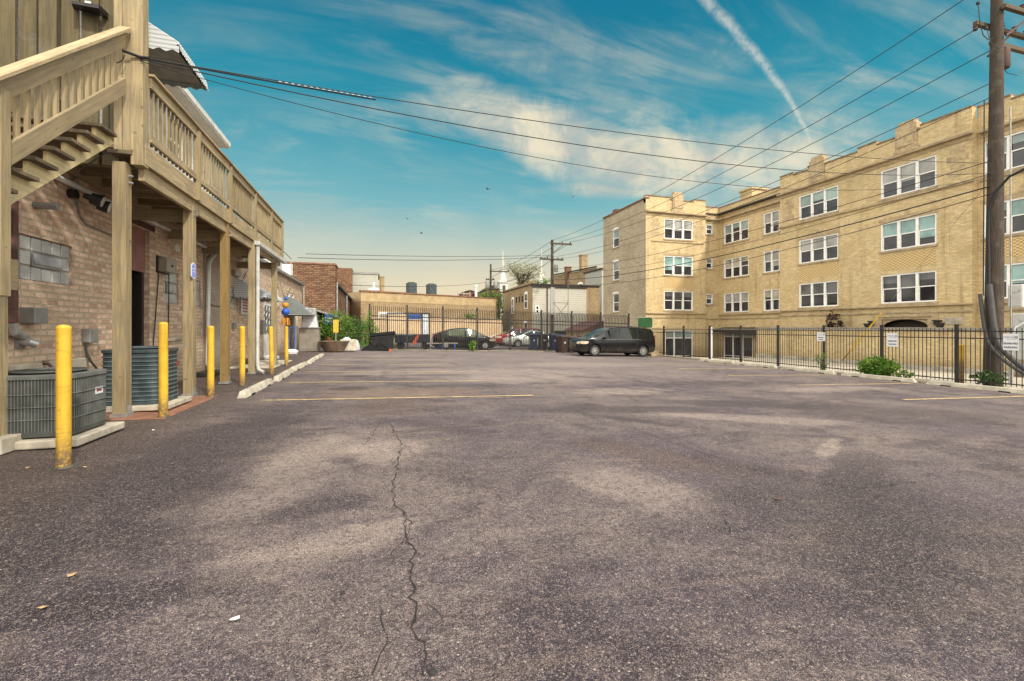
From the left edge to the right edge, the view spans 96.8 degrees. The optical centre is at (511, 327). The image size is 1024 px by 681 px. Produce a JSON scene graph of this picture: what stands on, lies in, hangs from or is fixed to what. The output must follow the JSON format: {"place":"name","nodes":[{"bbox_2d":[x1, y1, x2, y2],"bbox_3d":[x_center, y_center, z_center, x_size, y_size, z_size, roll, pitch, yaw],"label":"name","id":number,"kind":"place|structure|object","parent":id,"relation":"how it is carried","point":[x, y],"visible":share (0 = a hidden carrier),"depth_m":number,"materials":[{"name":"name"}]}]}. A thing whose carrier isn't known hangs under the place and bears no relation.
{"place":"outdoors","nodes":[
{"label":"outdoors","id":0,"kind":"place"},
{"bbox_2d":[106,395,217,419],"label":"paver pavement","id":1,"kind":"structure","parent":0,"point":[195,400],"depth_m":7.01,"materials":[{"name":"concrete"}]},
{"bbox_2d":[106,396,191,412],"bbox_3d":[-5.979,1.246,7.386,1.030,0.081,1.000,0,0,-16],"label":"condenser pad","id":2,"kind":"object","parent":1,"relation":"on","point":[179,400],"visible":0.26,"depth_m":7.02,"materials":[{"name":"concrete"}]},
{"bbox_2d":[101,346,179,405],"bbox_3d":[-6.003,0.758,7.379,0.844,0.888,0.804,0,0,-16],"label":"condenser","id":3,"kind":"object","parent":2,"relation":"on","point":[144,375],"visible":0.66,"depth_m":7.07,"materials":[{"name":"black metal"}]},
{"bbox_2d":[158,322,170,417],"bbox_3d":[-5.118,0.622,6.681,0.157,1.406,0.155,0,0,8],"label":"bollard","id":4,"kind":"object","parent":1,"relation":"on","point":[162,369],"visible":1,"depth_m":6.63,"materials":[{"name":"metal"}]},
{"bbox_2d":[206,326,214,396],"bbox_3d":[-5.699,0.646,8.604,0.153,1.356,0.166,0,0,-16],"label":"bollard","id":5,"kind":"object","parent":1,"relation":"on","point":[210,361],"visible":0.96,"depth_m":8.55,"materials":[{"name":"metal"}]},
{"bbox_2d":[320,342,555,350],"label":"alley road","id":6,"kind":"structure","parent":0,"point":[412,345],"depth_m":33.27,"materials":[{"name":"asphalt"}]},
{"bbox_2d":[342,315,367,344],"bbox_3d":[-10.920,0.253,31.592,1.895,2.261,1.918,0,0,29],"label":"shrub","id":7,"kind":"object","parent":6,"relation":"on","point":[356,336],"visible":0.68,"depth_m":31.55,"materials":[{"name":"green plant"}]},
{"bbox_2d":[388,312,429,343],"bbox_3d":[-7.427,0.225,32.739,3.073,2.550,0.100,0,0,-16],"label":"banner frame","id":8,"kind":"object","parent":6,"relation":"on","point":[411,315],"visible":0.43,"depth_m":32.67,"materials":[{"name":"white metal"}]},
{"bbox_2d":[394,334,429,348],"bbox_3d":[-6.606,0.938,30.135,2.250,1.040,1.260,0,0,-16],"label":"utility trailer","id":9,"kind":"object","parent":6,"relation":"on","point":[411,338],"visible":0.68,"depth_m":29.58,"materials":[{"name":"grey metal"}]},
{"bbox_2d":[432,328,495,349],"bbox_3d":[-3.367,0.792,31.855,4.484,1.506,2.136,1,0,-16],"label":"hatchback","id":10,"kind":"object","parent":6,"relation":"on","point":[462,338],"visible":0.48,"depth_m":31.04,"materials":[{"name":"black metal"}]},
{"bbox_2d":[502,331,548,347],"bbox_3d":[1.570,0.996,38.950,4.724,1.436,2.180,1,0,-16],"label":"sedan","id":11,"kind":"object","parent":6,"relation":"on","point":[520,339],"visible":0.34,"depth_m":37.93,"materials":[{"name":"silver metal"}]},
{"bbox_2d":[0,349,1023,680],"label":"parking lot","id":12,"kind":"structure","parent":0,"point":[546,541],"depth_m":3.19,"materials":[{"name":"asphalt"}]},
{"bbox_2d":[53,324,74,469],"bbox_3d":[-4.233,0.651,4.302,0.146,1.356,0.152,0,0,-16],"label":"bollard","id":13,"kind":"object","parent":12,"relation":"on","point":[63,396],"visible":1,"depth_m":4.26,"materials":[{"name":"metal"}]},
{"bbox_2d":[15,421,124,449],"bbox_3d":[-5.350,1.255,5.262,1.030,0.090,0.970,0,0,-16],"label":"condenser pad","id":14,"kind":"object","parent":12,"relation":"on","point":[88,435],"visible":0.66,"depth_m":5.00,"materials":[{"name":"concrete"}]},
{"bbox_2d":[6,367,106,437],"bbox_3d":[-5.341,0.838,5.249,0.824,0.708,0.784,0,0,-16],"label":"condenser","id":15,"kind":"object","parent":14,"relation":"on","point":[31,403],"visible":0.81,"depth_m":4.95,"materials":[{"name":"black metal"}]},
{"bbox_2d":[0,0,283,454],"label":"wooden porch","id":16,"kind":"object","parent":12,"relation":"on","point":[62,88],"visible":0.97,"depth_m":6.60,"materials":[{"name":"paint"}]},
{"bbox_2d":[71,0,107,17],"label":"bracket lamp","id":17,"kind":"object","parent":16,"relation":"attached to","point":[92,8],"visible":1,"depth_m":6.53,"materials":[{"name":"black metal"}]},
{"bbox_2d":[79,49,149,169],"bbox_3d":[-5.646,-3.095,6.460,0.812,1.825,0.098,0,0,-23],"label":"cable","id":18,"kind":"object","parent":16,"relation":"attached to","point":[135,55],"visible":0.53,"depth_m":6.41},
{"bbox_2d":[146,59,375,99],"bbox_3d":[-3.859,-3.897,7.178,3.286,0.058,0.022,0,0,-21],"label":"service cable","id":19,"kind":"object","parent":16,"relation":"attached to","point":[260,79],"visible":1,"depth_m":7.13,"materials":[{"name":"rubber"}]},
{"bbox_2d":[254,241,286,373],"bbox_3d":[-7.553,-0.552,14.479,0.276,3.695,4.044,0,0,-16],"label":"downspout","id":20,"kind":"object","parent":16,"relation":"attached to","point":[265,248],"visible":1,"depth_m":12.66,"materials":[{"name":"metal"}]},
{"bbox_2d":[239,326,245,385],"bbox_3d":[-6.098,0.649,10.288,0.165,1.356,0.158,0,0,-16],"label":"bollard","id":21,"kind":"object","parent":12,"relation":"on","point":[241,355],"visible":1,"depth_m":10.24,"materials":[{"name":"metal"}]},
{"bbox_2d":[237,378,272,398],"bbox_3d":[-5.407,1.266,9.662,0.184,0.138,2.450,0,0,-16],"label":"wheel stop","id":22,"kind":"object","parent":12,"relation":"on","point":[253,389],"visible":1,"depth_m":9.25,"materials":[{"name":"concrete"}]},
{"bbox_2d":[268,326,273,374],"bbox_3d":[-6.756,0.651,12.774,0.156,1.356,0.164,-1,0,-16],"label":"bollard","id":23,"kind":"object","parent":12,"relation":"on","point":[271,356],"visible":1,"depth_m":12.72,"materials":[{"name":"metal"}]},
{"bbox_2d":[297,327,321,350],"bbox_3d":[-11.101,0.655,24.976,1.140,1.290,1.000,0,0,-16],"label":"steel cabinet","id":24,"kind":"object","parent":12,"relation":"on","point":[309,338],"visible":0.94,"depth_m":24.58,"materials":[{"name":"silver metal"}]},
{"bbox_2d":[301,315,318,326],"bbox_3d":[-11.091,-0.320,24.978,0.811,0.660,0.693,0,0,-16],"label":"plastic tub","id":25,"kind":"object","parent":24,"relation":"on","point":[309,320],"visible":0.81,"depth_m":24.69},
{"bbox_2d":[319,341,348,351],"bbox_3d":[-9.712,1.025,24.866,1.600,0.550,1.600,0,0,-16],"label":"planter tub","id":26,"kind":"object","parent":12,"relation":"on","point":[330,346],"visible":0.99,"depth_m":24.32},
{"bbox_2d":[318,309,355,340],"bbox_3d":[-11.459,0.112,29.530,2.545,2.755,1.542,0,0,-16],"label":"shrub","id":27,"kind":"object","parent":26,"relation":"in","point":[343,329],"visible":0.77,"depth_m":29.41,"materials":[{"name":"green plant"}]},
{"bbox_2d":[370,331,395,350],"bbox_3d":[-7.825,0.830,27.562,1.450,1.190,1.200,0,0,-16],"label":"dumpster","id":28,"kind":"object","parent":12,"relation":"on","point":[386,339],"visible":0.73,"depth_m":27.14,"materials":[{"name":"black metal"}]},
{"bbox_2d":[261,395,533,400],"bbox_3d":[-2.080,1.411,9.135,5.300,0.132,0.100,0,0,-16],"label":"parking line","id":29,"kind":"object","parent":12,"relation":"on","point":[399,397],"visible":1,"depth_m":9.11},
{"bbox_2d":[387,418,426,675],"bbox_3d":[-1.127,1.402,4.513,0.181,0.004,5.586,0,0,-16],"label":"pavement crack","id":30,"kind":"object","parent":12,"relation":"on","point":[416,608],"visible":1,"depth_m":2.54,"materials":[{"name":"asphalt"}]},
{"bbox_2d":[556,335,568,352],"bbox_3d":[3.332,1.109,30.109,0.610,1.170,0.794,0,0,-27],"label":"wheelie bin","id":31,"kind":"object","parent":12,"relation":"on","point":[562,343],"visible":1,"depth_m":29.86,"materials":[{"name":"plastic"}]},
{"bbox_2d":[569,326,655,356],"bbox_3d":[6.091,0.837,27.826,5.164,1.812,2.368,1,0,-16],"label":"minivan","id":32,"kind":"object","parent":12,"relation":"on","point":[626,340],"visible":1,"depth_m":27.04,"materials":[{"name":"black metal"}]},
{"bbox_2d":[781,366,836,374],"bbox_3d":[12.066,1.748,18.593,0.184,0.138,2.450,0,0,-16],"label":"wheel stop","id":33,"kind":"object","parent":12,"relation":"on","point":[809,370],"visible":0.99,"depth_m":18.41,"materials":[{"name":"concrete"}]},
{"bbox_2d":[841,372,917,382],"bbox_3d":[12.833,1.748,16.004,0.184,0.138,2.450,0,0,-17],"label":"wheel stop","id":34,"kind":"object","parent":12,"relation":"on","point":[899,379],"visible":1,"depth_m":15.82,"materials":[{"name":"concrete"}]},
{"bbox_2d":[926,380,1023,393],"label":"wheel stop","id":35,"kind":"object","parent":12,"relation":"on","point":[982,387],"visible":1,"depth_m":13.26,"materials":[{"name":"concrete"}]},
{"bbox_2d":[149,0,1023,295],"label":"sky","id":36,"kind":"structure","parent":0,"point":[708,71],"materials":[{"name":"blue"}]},
{"bbox_2d":[366,341,1023,377],"bbox_3d":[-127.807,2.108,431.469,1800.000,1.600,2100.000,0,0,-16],"label":"ground","id":37,"kind":"structure","parent":0,"point":[933,370],"depth_m":19.52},
{"bbox_2d":[8,0,304,380],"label":"brick building","id":38,"kind":"structure","parent":37,"relation":"on","point":[65,264],"depth_m":8.00,"materials":[{"name":"brown brick"}]},
{"bbox_2d":[8,201,18,322],"bbox_3d":[-6.439,-0.845,5.858,0.111,1.576,0.111,0,0,-39],"label":"drain pipe","id":39,"kind":"object","parent":38,"relation":"attached to","point":[13,307],"visible":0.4,"depth_m":5.84,"materials":[{"name":"metal"}]},
{"bbox_2d":[8,323,39,348],"bbox_3d":[-6.478,0.109,6.013,0.212,0.350,0.406,0,0,-16],"label":"dryer vent","id":40,"kind":"object","parent":38,"relation":"attached to","point":[22,339],"visible":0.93,"depth_m":6.02,"materials":[{"name":"grey metal"}]},
{"bbox_2d":[19,307,47,322],"bbox_3d":[-6.558,-0.162,6.243,0.170,0.218,0.268,0,0,-16],"label":"utility box","id":41,"kind":"object","parent":38,"relation":"attached to","point":[33,315],"visible":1,"depth_m":6.13,"materials":[{"name":"grey metal"}]},
{"bbox_2d":[19,234,68,284],"bbox_3d":[-6.795,-0.958,6.547,0.088,0.622,1.251,0,0,-16],"label":"glass block window","id":42,"kind":"structure","parent":38,"relation":"in","point":[40,260],"depth_m":6.57,"materials":[{"name":"glass"}]},
{"bbox_2d":[32,202,59,209],"bbox_3d":[-6.576,-1.708,6.392,0.320,0.100,0.100,0,0,-16],"label":"vent pipe","id":43,"kind":"object","parent":38,"relation":"attached to","point":[46,205],"visible":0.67,"depth_m":6.37,"materials":[{"name":"grey metal"}]},
{"bbox_2d":[66,177,111,234],"bbox_3d":[-6.931,-2.096,7.940,0.418,0.915,1.806,0,0,-16],"label":"floodlight","id":44,"kind":"object","parent":38,"relation":"attached to","point":[99,202],"visible":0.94,"depth_m":7.22,"materials":[{"name":"black metal"}]},
{"bbox_2d":[82,329,98,342],"bbox_3d":[-6.959,0.142,7.507,0.120,0.222,0.237,0,0,-16],"label":"disconnect box","id":45,"kind":"object","parent":38,"relation":"attached to","point":[90,335],"visible":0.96,"depth_m":7.42,"materials":[{"name":"grey metal"}]},
{"bbox_2d":[55,176,216,369],"bbox_3d":[-7.539,-0.523,9.929,0.282,3.443,7.122,0,0,-16],"label":"downspout","id":46,"kind":"object","parent":38,"relation":"attached to","point":[66,181],"visible":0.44,"depth_m":12.47,"materials":[{"name":"white metal"}]},
{"bbox_2d":[132,220,154,345],"bbox_3d":[-7.683,-0.440,9.234,0.312,3.440,1.084,0,0,-16],"label":"doorway","id":47,"kind":"structure","parent":38,"relation":"in","point":[138,235],"depth_m":9.43,"materials":[{"name":"black metal"}]},
{"bbox_2d":[100,21,207,90],"bbox_3d":[-6.745,-5.386,8.692,1.218,0.905,1.400,0,0,-16],"label":"awning","id":48,"kind":"object","parent":38,"relation":"attached to","point":[163,46],"visible":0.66,"depth_m":8.67,"materials":[{"name":"white metal"}]},
{"bbox_2d":[156,255,176,274],"bbox_3d":[-7.691,-1.377,10.148,0.215,0.371,0.544,0,0,-16],"label":"meter box","id":49,"kind":"object","parent":38,"relation":"attached to","point":[166,266],"visible":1,"depth_m":9.95,"materials":[{"name":"silver metal"}]},
{"bbox_2d":[163,274,176,303],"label":"glass block window","id":50,"kind":"structure","parent":38,"relation":"in","point":[173,277],"depth_m":10.64,"materials":[{"name":"glass"}]},
{"bbox_2d":[234,278,282,301],"bbox_3d":[-9.171,-1.321,16.578,1.030,0.695,2.600,0,0,-16],"label":"awning","id":51,"kind":"object","parent":38,"relation":"attached to","point":[240,288],"visible":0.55,"depth_m":15.29,"materials":[{"name":"white metal"}]},
{"bbox_2d":[264,301,270,355],"bbox_3d":[-10.805,0.056,20.083,0.088,2.387,1.824,0,0,-16],"label":"door","id":52,"kind":"structure","parent":38,"relation":"in","point":[267,305],"depth_m":20.06,"materials":[{"name":"white metal"}]},
{"bbox_2d":[283,295,317,315],"bbox_3d":[-11.451,-1.143,24.864,1.365,1.015,3.015,0,0,-16],"label":"awning","id":53,"kind":"object","parent":38,"relation":"attached to","point":[296,308],"visible":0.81,"depth_m":23.44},
{"bbox_2d":[282,261,351,346],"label":"brick building","id":54,"kind":"structure","parent":37,"relation":"on","point":[324,290],"depth_m":30.80,"materials":[{"name":"brick"}]},
{"bbox_2d":[337,268,379,292],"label":"apartment building","id":55,"kind":"structure","parent":37,"relation":"on","point":[349,279],"depth_m":59.59,"materials":[{"name":"white brick"}]},
{"bbox_2d":[348,290,499,340],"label":"building","id":56,"kind":"structure","parent":37,"relation":"on","point":[361,301],"depth_m":50.30,"materials":[{"name":"beige brick"}]},
{"bbox_2d":[374,318,500,341],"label":"corrugated fence","id":57,"kind":"object","parent":37,"relation":"on","point":[410,327],"visible":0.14,"depth_m":47.49,"materials":[{"name":"metal"}]},
{"bbox_2d":[392,349,555,351],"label":"fence kerb","id":58,"kind":"structure","parent":37,"relation":"on","point":[471,350],"depth_m":29.64,"materials":[{"name":"concrete"}]},
{"bbox_2d":[369,304,629,350],"bbox_3d":[-0.112,0.159,30.551,18.140,3.241,0.251,0,0,-16],"label":"iron fence","id":59,"kind":"object","parent":58,"relation":"on","point":[509,323],"visible":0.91,"depth_m":30.04,"materials":[{"name":"metal"}]},
{"bbox_2d":[485,264,509,297],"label":"utility pole","id":60,"kind":"object","parent":37,"relation":"on","point":[488,284],"visible":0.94,"depth_m":69.74,"materials":[{"name":"grey metal"}]},
{"bbox_2d":[502,259,544,286],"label":"tree","id":61,"kind":"object","parent":37,"relation":"on","point":[517,272],"visible":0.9,"depth_m":95.52,"materials":[{"name":"green plant"}]},
{"bbox_2d":[502,280,600,334],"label":"building","id":62,"kind":"structure","parent":37,"relation":"on","point":[532,296],"depth_m":51.55,"materials":[{"name":"beige brick"}]},
{"bbox_2d":[540,240,571,332],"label":"utility pole","id":63,"kind":"object","parent":37,"relation":"on","point":[554,268],"visible":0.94,"depth_m":47.00,"materials":[{"name":"brown wood"}]},
{"bbox_2d":[560,0,962,237],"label":"overhead wire","id":64,"kind":"object","parent":63,"relation":"attached to","point":[798,107],"visible":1,"depth_m":19.45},
{"bbox_2d":[555,83,989,256],"bbox_3d":[9.636,-7.131,30.675,0.024,1.163,34.373,0,0,-19],"label":"overhead wire","id":65,"kind":"object","parent":63,"relation":"attached to","point":[810,166],"visible":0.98,"depth_m":19.39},
{"bbox_2d":[560,186,989,279],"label":"overhead wire","id":66,"kind":"object","parent":63,"relation":"attached to","point":[808,234],"visible":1,"depth_m":19.61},
{"bbox_2d":[561,98,988,258],"bbox_3d":[9.636,-6.686,30.675,0.022,1.151,34.374,0,0,-19],"label":"overhead wire","id":67,"kind":"object","parent":63,"relation":"attached to","point":[814,175],"visible":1,"depth_m":19.26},
{"bbox_2d":[561,161,989,268],"bbox_3d":[9.636,-5.438,30.675,0.024,1.149,34.373,0,0,-19],"label":"overhead wire","id":68,"kind":"object","parent":63,"relation":"attached to","point":[806,215],"visible":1,"depth_m":19.75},
{"bbox_2d":[573,50,989,241],"bbox_3d":[10.614,-8.412,30.949,0.025,1.002,34.331,0,0,-15],"label":"overhead wire","id":69,"kind":"object","parent":63,"relation":"attached to","point":[824,137],"visible":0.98,"depth_m":19.03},
{"bbox_2d":[580,174,987,272],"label":"overhead wire","id":70,"kind":"object","parent":63,"relation":"attached to","point":[809,226],"visible":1,"depth_m":19.66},
{"bbox_2d":[582,194,988,285],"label":"overhead wire","id":71,"kind":"object","parent":63,"relation":"attached to","point":[809,243],"visible":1,"depth_m":19.74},
{"bbox_2d":[554,254,598,284],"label":"brick building","id":72,"kind":"structure","parent":37,"relation":"on","point":[577,276],"depth_m":67.43,"materials":[{"name":"beige brick"}]},
{"bbox_2d":[564,321,598,336],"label":"garage","id":73,"kind":"structure","parent":37,"relation":"on","point":[581,329],"depth_m":43.30,"materials":[{"name":"beige brick"}]},
{"bbox_2d":[583,268,602,315],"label":"building","id":74,"kind":"structure","parent":37,"relation":"on","point":[589,276],"depth_m":60.69,"materials":[{"name":"grey"}]},
{"bbox_2d":[602,93,1023,374],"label":"apartment building","id":75,"kind":"structure","parent":37,"relation":"on","point":[858,278],"depth_m":27.44,"materials":[{"name":"yellow brick"}]},
{"bbox_2d":[665,330,690,356],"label":"window","id":76,"kind":"structure","parent":75,"relation":"in","point":[671,339],"depth_m":36.18,"materials":[{"name":"white glass"}]},
{"bbox_2d":[663,291,693,311],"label":"window","id":77,"kind":"structure","parent":75,"relation":"in","point":[674,301],"depth_m":36.36,"materials":[{"name":"white glass"}]},
{"bbox_2d":[663,255,693,276],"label":"window","id":78,"kind":"structure","parent":75,"relation":"in","point":[686,267],"depth_m":36.36,"materials":[{"name":"white glass"}]},
{"bbox_2d":[663,218,693,241],"bbox_3d":[13.286,-7.745,36.304,2.820,1.710,0.192,0,0,-16],"label":"window","id":79,"kind":"structure","parent":75,"relation":"in","point":[685,233],"depth_m":36.37,"materials":[{"name":"white glass"}]},
{"bbox_2d":[723,292,748,313],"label":"window","id":80,"kind":"structure","parent":75,"relation":"in","point":[734,303],"depth_m":36.21,"materials":[{"name":"white glass"}]},
{"bbox_2d":[723,255,748,279],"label":"window","id":81,"kind":"structure","parent":75,"relation":"in","point":[738,269],"depth_m":36.21,"materials":[{"name":"white glass"}]},
{"bbox_2d":[723,219,748,245],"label":"window","id":82,"kind":"structure","parent":75,"relation":"in","point":[738,227],"depth_m":36.21,"materials":[{"name":"white glass"}]},
{"bbox_2d":[724,334,752,357],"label":"window","id":83,"kind":"structure","parent":75,"relation":"in","point":[748,338],"depth_m":35.95,"materials":[{"name":"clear glass"}]},
{"bbox_2d":[762,289,778,311],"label":"window","id":84,"kind":"structure","parent":75,"relation":"in","point":[771,296],"depth_m":32.90,"materials":[{"name":"white glass"}]},
{"bbox_2d":[762,249,779,274],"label":"window","id":85,"kind":"structure","parent":75,"relation":"in","point":[771,261],"depth_m":32.90,"materials":[{"name":"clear glass"}]},
{"bbox_2d":[762,210,779,236],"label":"window","id":86,"kind":"structure","parent":75,"relation":"in","point":[771,218],"depth_m":32.90,"materials":[{"name":"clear glass"}]},
{"bbox_2d":[797,280,838,308],"bbox_3d":[19.216,-2.000,28.559,0.192,1.660,2.770,0,0,-16],"label":"window","id":87,"kind":"structure","parent":75,"relation":"in","point":[817,295],"depth_m":28.55,"materials":[{"name":"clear glass"}]},
{"bbox_2d":[797,233,838,265],"bbox_3d":[19.216,-4.845,28.559,0.192,1.650,2.770,0,0,-16],"label":"window","id":88,"kind":"structure","parent":75,"relation":"in","point":[825,250],"depth_m":28.55,"materials":[{"name":"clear glass"}]},
{"bbox_2d":[797,185,838,221],"bbox_3d":[19.216,-7.725,28.559,0.192,1.670,2.770,0,0,-16],"label":"window","id":89,"kind":"structure","parent":75,"relation":"in","point":[821,200],"depth_m":28.55,"materials":[{"name":"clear glass"}]},
{"bbox_2d":[879,270,937,305],"bbox_3d":[20.643,-2.000,23.741,0.192,1.660,2.720,0,0,-16],"label":"window","id":90,"kind":"structure","parent":75,"relation":"in","point":[920,288],"depth_m":23.72,"materials":[{"name":"white glass"}]},
{"bbox_2d":[879,213,937,253],"bbox_3d":[20.643,-4.845,23.741,0.192,1.650,2.720,0,0,-16],"label":"window","id":91,"kind":"structure","parent":75,"relation":"in","point":[918,232],"depth_m":23.72,"materials":[{"name":"white glass"}]},
{"bbox_2d":[879,155,937,201],"bbox_3d":[20.643,-7.725,23.741,0.192,1.670,2.720,0,0,-16],"label":"window","id":92,"kind":"structure","parent":75,"relation":"in","point":[913,172],"depth_m":23.72,"materials":[{"name":"white glass"}]},
{"bbox_2d":[981,197,1023,240],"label":"window","id":93,"kind":"structure","parent":75,"relation":"in","point":[1017,204],"depth_m":20.11,"materials":[{"name":"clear glass"}]},
{"bbox_2d":[981,130,1023,178],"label":"window","id":94,"kind":"structure","parent":75,"relation":"in","point":[1017,139],"depth_m":20.14,"materials":[{"name":"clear glass"}]},
{"bbox_2d":[983,262,1023,301],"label":"window","id":95,"kind":"structure","parent":75,"relation":"in","point":[1017,268],"depth_m":20.14,"materials":[{"name":"clear glass"}]},
{"bbox_2d":[1008,284,1023,307],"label":"electrical cabinet","id":96,"kind":"object","parent":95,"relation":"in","point":[1017,295],"visible":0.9,"depth_m":14.53,"materials":[{"name":"white metal"}]},
{"bbox_2d":[662,355,985,385],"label":"fence kerb","id":97,"kind":"structure","parent":37,"relation":"on","point":[917,380],"depth_m":20.78,"materials":[{"name":"concrete"}]},
{"bbox_2d":[630,326,682,355],"bbox_3d":[9.821,0.849,29.343,0.100,1.870,8.090,0,0,-16],"label":"iron fence","id":98,"kind":"object","parent":97,"relation":"on","point":[655,332],"visible":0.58,"depth_m":29.09,"materials":[{"name":"metal"}]},
{"bbox_2d":[683,325,1023,387],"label":"iron fence","id":99,"kind":"object","parent":97,"relation":"on","point":[956,338],"visible":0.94,"depth_m":17.60,"materials":[{"name":"metal"}]},
{"bbox_2d":[1003,334,1018,350],"bbox_3d":[14.525,0.429,13.248,0.021,0.486,0.344,0,0,-16],"label":"parking sign","id":100,"kind":"object","parent":99,"relation":"attached to","point":[1010,341],"visible":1,"depth_m":13.23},
{"bbox_2d":[854,354,902,376],"bbox_3d":[13.314,1.484,16.556,0.931,1.015,1.565,0,0,-16],"label":"bush","id":101,"kind":"object","parent":37,"relation":"on","point":[874,365],"visible":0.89,"depth_m":16.32,"materials":[{"name":"green plant"}]},
{"bbox_2d":[755,327,1014,375],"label":"garden wall","id":102,"kind":"structure","parent":37,"relation":"on","point":[836,349],"depth_m":23.11,"materials":[{"name":"yellow brick"}]},
{"bbox_2d":[693,357,1023,388],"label":"alley pavement","id":103,"kind":"structure","parent":0,"point":[837,365],"depth_m":20.68,"materials":[{"name":"concrete"}]},
{"bbox_2d":[968,369,1008,385],"bbox_3d":[14.744,1.569,14.106,0.663,0.516,0.948,0,0,8],"label":"weed","id":104,"kind":"object","parent":103,"relation":"on","point":[987,377],"visible":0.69,"depth_m":14.01,"materials":[{"name":"green plant"}]},
{"bbox_2d":[973,0,1023,386],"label":"utility pole","id":105,"kind":"object","parent":103,"relation":"on","point":[992,312],"visible":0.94,"depth_m":14.26,"materials":[{"name":"brown wood"}]},
{"bbox_2d":[150,58,969,162],"bbox_3d":[4.861,-4.532,10.440,21.905,1.250,0.014,0,0,-21],"label":"overhead wire","id":106,"kind":"object","parent":105,"relation":"attached to","point":[527,119],"visible":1,"depth_m":8.59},
{"bbox_2d":[140,59,993,174],"bbox_3d":[4.861,-4.254,10.440,21.906,1.210,0.016,0,0,-21],"label":"overhead wire","id":107,"kind":"object","parent":105,"relation":"attached to","point":[494,130],"visible":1,"depth_m":8.33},
{"bbox_2d":[140,61,993,189],"bbox_3d":[4.860,-3.968,10.440,21.906,1.475,0.011,0,0,-21],"label":"overhead wire","id":108,"kind":"object","parent":105,"relation":"attached to","point":[491,148],"visible":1,"depth_m":8.30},
{"bbox_2d":[564,29,975,240],"bbox_3d":[9.863,-8.831,30.789,0.025,1.204,34.203,0,0,-16],"label":"overhead wire","id":109,"kind":"object","parent":105,"relation":"attached to","point":[811,124],"visible":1,"depth_m":19.22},
{"bbox_3d":[16.710,0.250,13.867,0.080,3.300,1.300,0,0,-16],"label":"cabinet rack","id":110,"kind":"object","parent":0,"visible":0},
{"bbox_2d":[1012,313,1023,359],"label":"electrical cabinet","id":111,"kind":"object","parent":110,"relation":"attached to","point":[1017,318],"visible":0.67,"depth_m":14.47,"materials":[{"name":"white metal"}]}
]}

